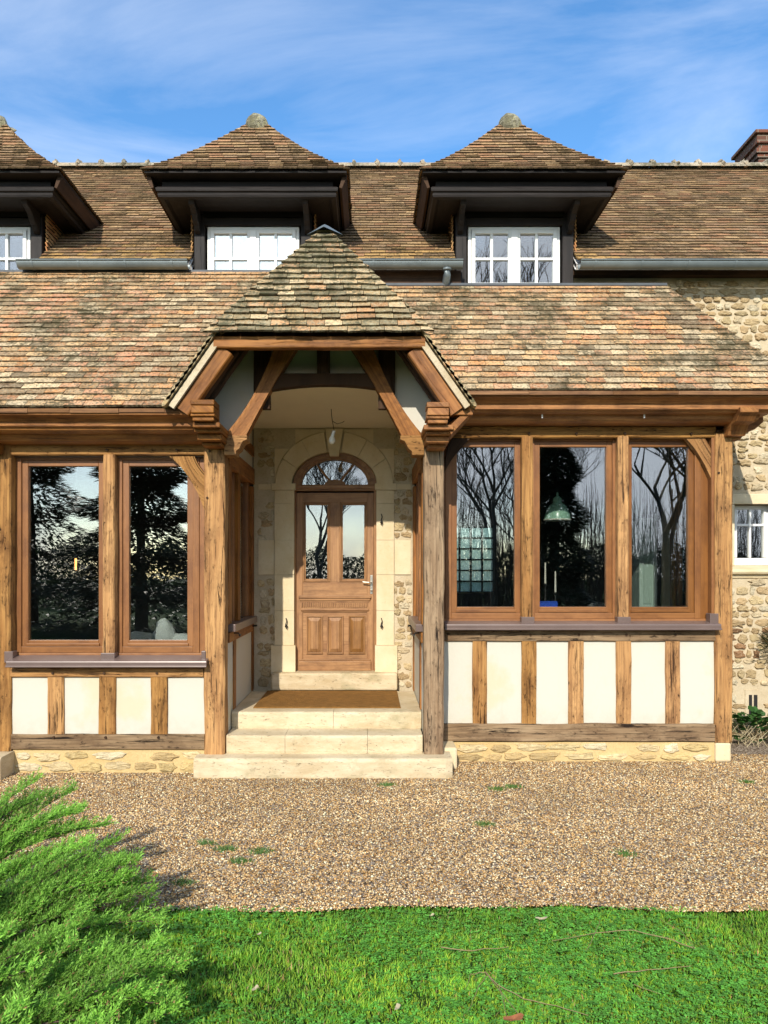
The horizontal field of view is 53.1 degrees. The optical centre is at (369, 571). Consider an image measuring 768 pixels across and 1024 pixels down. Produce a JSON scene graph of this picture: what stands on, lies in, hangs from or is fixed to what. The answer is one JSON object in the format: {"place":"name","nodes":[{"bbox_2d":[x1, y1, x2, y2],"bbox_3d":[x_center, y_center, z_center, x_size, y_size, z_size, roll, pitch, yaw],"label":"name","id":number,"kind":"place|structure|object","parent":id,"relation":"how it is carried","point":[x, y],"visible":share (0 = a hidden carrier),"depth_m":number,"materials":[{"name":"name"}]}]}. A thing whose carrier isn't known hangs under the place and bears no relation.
{"place":"outdoors","nodes":[
{"label":"outdoors","id":0,"kind":"place"},
{"bbox_2d":[131,631,153,639],"bbox_3d":[-2.256,0.666,7.552,0.315,0.158,0.150,0,0,0],"label":"cushion","id":1,"kind":"object","parent":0,"point":[136,635],"visible":0.53,"depth_m":7.50,"materials":[{"name":"grey fabric"}]},
{"bbox_2d":[0,729,767,911],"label":"gravel path","id":2,"kind":"structure","parent":0,"point":[743,748],"depth_m":5.28,"materials":[{"name":"beige gravel"}]},
{"bbox_2d":[165,778,755,886],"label":"weeds","id":3,"kind":"object","parent":2,"relation":"on","point":[239,859],"visible":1,"depth_m":4.99,"materials":[{"name":"green plant"}]},
{"bbox_2d":[731,722,767,746],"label":"dead stems","id":4,"kind":"object","parent":2,"relation":"on","point":[753,737],"visible":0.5,"depth_m":8.01,"materials":[{"name":"beige plant"}]},
{"bbox_2d":[732,705,767,741],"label":"leafy plant","id":5,"kind":"object","parent":2,"relation":"on","point":[755,718],"visible":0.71,"depth_m":8.18,"materials":[{"name":"green plant"}]},
{"bbox_2d":[758,624,767,650],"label":"plant","id":6,"kind":"object","parent":2,"relation":"on","point":[762,637],"visible":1,"depth_m":8.42,"materials":[{"name":"green plant"}]},
{"bbox_2d":[0,0,767,579],"label":"sky","id":7,"kind":"structure","parent":0,"point":[89,81],"materials":[{"name":"blue"}]},
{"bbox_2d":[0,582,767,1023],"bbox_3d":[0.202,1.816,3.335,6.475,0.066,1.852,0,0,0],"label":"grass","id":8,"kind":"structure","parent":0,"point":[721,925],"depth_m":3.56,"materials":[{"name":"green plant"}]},
{"bbox_2d":[0,767,196,1023],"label":"juniper bush","id":9,"kind":"object","parent":8,"relation":"on","point":[39,902],"visible":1,"depth_m":3.39,"materials":[{"name":"green plant"}]},
{"bbox_2d":[0,113,767,779],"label":"house","id":10,"kind":"structure","parent":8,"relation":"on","point":[508,327],"depth_m":7.53,"materials":[{"name":"stone"}]},
{"bbox_2d":[15,458,102,652],"bbox_3d":[-2.786,-0.165,7.010,0.867,1.810,0.080,0,0,0],"label":"window","id":11,"kind":"structure","parent":10,"relation":"in","point":[24,644],"depth_m":6.99,"materials":[{"name":"brown wood"}]},
{"bbox_2d":[74,555,76,569],"bbox_3d":[-3.366,-0.854,8.800,0.030,1.673,0.030,0,0,-22],"label":"hanging bulb","id":12,"kind":"object","parent":10,"relation":"hanging from","point":[75,556],"visible":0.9,"depth_m":8.79,"materials":[{"name":"yellow glass"}]},
{"bbox_2d":[118,458,199,652],"bbox_3d":[-1.924,-0.165,7.010,0.757,1.810,0.080,0,0,0],"label":"window","id":13,"kind":"structure","parent":10,"relation":"in","point":[125,644],"depth_m":6.99,"materials":[{"name":"brown wood"}]},
{"bbox_2d":[253,691,400,707],"bbox_3d":[-0.410,1.314,7.910,1.421,0.014,1.020,0,0,0],"label":"doormat","id":14,"kind":"object","parent":10,"relation":"on","point":[329,699],"visible":1,"depth_m":7.83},
{"bbox_2d":[296,493,373,670],"bbox_3d":[-0.391,0.120,8.654,0.873,2.008,0.113,0,0,0],"label":"front door","id":15,"kind":"structure","parent":10,"relation":"in","point":[335,614],"depth_m":8.66,"materials":[{"name":"brown wood"}]},
{"bbox_2d":[329,409,343,443],"bbox_3d":[-0.328,-1.435,7.620,0.157,0.350,0.066,0,0,0],"label":"porch bulb","id":16,"kind":"object","parent":10,"relation":"hanging from","point":[331,439],"visible":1,"depth_m":7.61,"materials":[{"name":"white glass"}]},
{"bbox_2d":[445,439,520,618],"bbox_3d":[1.118,-0.427,7.410,0.782,1.766,0.080,0,0,0],"label":"window","id":17,"kind":"structure","parent":10,"relation":"in","point":[452,611],"depth_m":7.39,"materials":[{"name":"brown wood"}]},
{"bbox_2d":[543,448,570,520],"bbox_3d":[2.053,-1.008,8.400,0.300,0.904,0.300,0,0,0],"label":"pendant lamp","id":18,"kind":"object","parent":10,"relation":"hanging from","point":[557,509],"visible":1,"depth_m":8.32,"materials":[{"name":"green metal"}]},
{"bbox_2d":[533,439,614,618],"bbox_3d":[1.957,-0.427,7.410,0.865,1.766,0.080,0,0,0],"label":"window","id":19,"kind":"structure","parent":10,"relation":"in","point":[607,612],"depth_m":7.39,"materials":[{"name":"brown wood"}]},
{"bbox_2d":[629,439,700,618],"bbox_3d":[2.794,-0.427,7.410,0.768,1.766,0.080,0,0,0],"label":"window","id":20,"kind":"structure","parent":10,"relation":"in","point":[692,610],"depth_m":7.39,"materials":[{"name":"brown wood"}]},
{"bbox_2d":[675,454,685,606],"bbox_3d":[3.395,-0.400,7.960,0.050,1.696,1.016,0,0,0],"label":"curtain","id":21,"kind":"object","parent":10,"relation":"in","point":[680,462],"depth_m":8.39,"materials":[{"name":"grey fabric"}]},
{"bbox_3d":[-1.900,1.055,7.560,0.900,0.670,0.480,0,0,0],"label":"window seat","id":22,"kind":"object","parent":10,"relation":"in","visible":0},
{"bbox_2d":[152,618,175,639],"bbox_3d":[-2.009,0.621,7.550,0.220,0.323,0.161,0,0,23],"label":"cushion","id":23,"kind":"object","parent":22,"relation":"on","point":[164,629],"visible":0.69,"depth_m":7.49,"materials":[{"name":"grey fabric"}]},
{"bbox_2d":[172,633,186,639],"bbox_3d":[-1.845,0.687,7.548,0.303,0.161,0.172,0,0,14],"label":"cushion","id":24,"kind":"object","parent":22,"relation":"on","point":[180,636],"visible":0.38,"depth_m":7.49,"materials":[{"name":"grey fabric"}]},
{"bbox_2d":[441,946,508,951],"bbox_3d":[0.502,1.784,3.630,0.327,0.013,0.043,0,0,-3],"label":"twig","id":25,"kind":"object","parent":8,"relation":"on","point":[472,950],"visible":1,"depth_m":3.62,"materials":[{"name":"brown wood"}]},
{"bbox_2d":[503,1013,523,1020],"bbox_3d":[0.571,1.768,3.039,0.090,0.013,0.038,0,0,-17],"label":"fallen leaf","id":26,"kind":"object","parent":8,"relation":"on","point":[518,1016],"visible":1,"depth_m":3.04,"materials":[{"name":"orange plant"}]},
{"bbox_2d":[465,971,587,1015],"bbox_3d":[0.583,1.784,3.158,0.524,0.021,0.311,0,0,43],"label":"twig","id":27,"kind":"object","parent":8,"relation":"on","point":[492,980],"visible":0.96,"depth_m":3.23,"materials":[{"name":"brown wood"}]},
{"bbox_2d":[553,919,694,950],"bbox_3d":[1.211,1.784,3.782,0.666,0.019,0.326,0,0,0],"label":"twig","id":28,"kind":"object","parent":8,"relation":"on","point":[634,930],"visible":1,"depth_m":3.77,"materials":[{"name":"brown wood"}]},
{"bbox_2d":[613,966,687,993],"bbox_3d":[1.287,1.785,3.352,0.384,0.012,0.189,0,0,-11],"label":"twig","id":29,"kind":"object","parent":8,"relation":"on","point":[645,970],"visible":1,"depth_m":3.42,"materials":[{"name":"brown wood"}]},
{"bbox_2d":[587,602,604,606],"bbox_3d":[2.558,0.866,8.600,0.400,1.051,0.360,0,0,0],"label":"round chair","id":30,"kind":"object","parent":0,"point":[597,604],"visible":0.16,"depth_m":8.58,"materials":[{"name":"grey"}]},
{"bbox_2d":[632,514,656,606],"bbox_3d":[3.333,0.350,9.565,0.203,2.080,0.770,0,0,0],"label":"interior door","id":31,"kind":"structure","parent":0,"point":[644,562],"depth_m":9.21,"materials":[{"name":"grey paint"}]},
{"bbox_3d":[2.075,0.910,7.635,1.050,0.960,0.330,0,0,0],"label":"sideboard","id":32,"kind":"object","parent":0,"visible":0},
{"bbox_2d":[543,563,546,600],"bbox_3d":[1.773,0.171,7.750,0.080,0.517,0.080,0,0,0],"label":"candlestick","id":33,"kind":"object","parent":32,"relation":"on","point":[545,584],"visible":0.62,"depth_m":7.74,"materials":[{"name":"black metal"}]},
{"bbox_2d":[540,601,557,606],"bbox_3d":[1.762,0.364,7.640,0.190,0.132,0.128,0,0,0],"label":"box","id":34,"kind":"object","parent":32,"relation":"on","point":[548,603],"visible":0.34,"depth_m":7.58,"materials":[{"name":"blue"}]},
{"bbox_2d":[553,571,556,600],"bbox_3d":[1.875,0.215,7.750,0.080,0.430,0.080,0,0,0],"label":"candlestick","id":35,"kind":"object","parent":32,"relation":"on","point":[555,593],"visible":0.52,"depth_m":7.74,"materials":[{"name":"black metal"}]}
]}

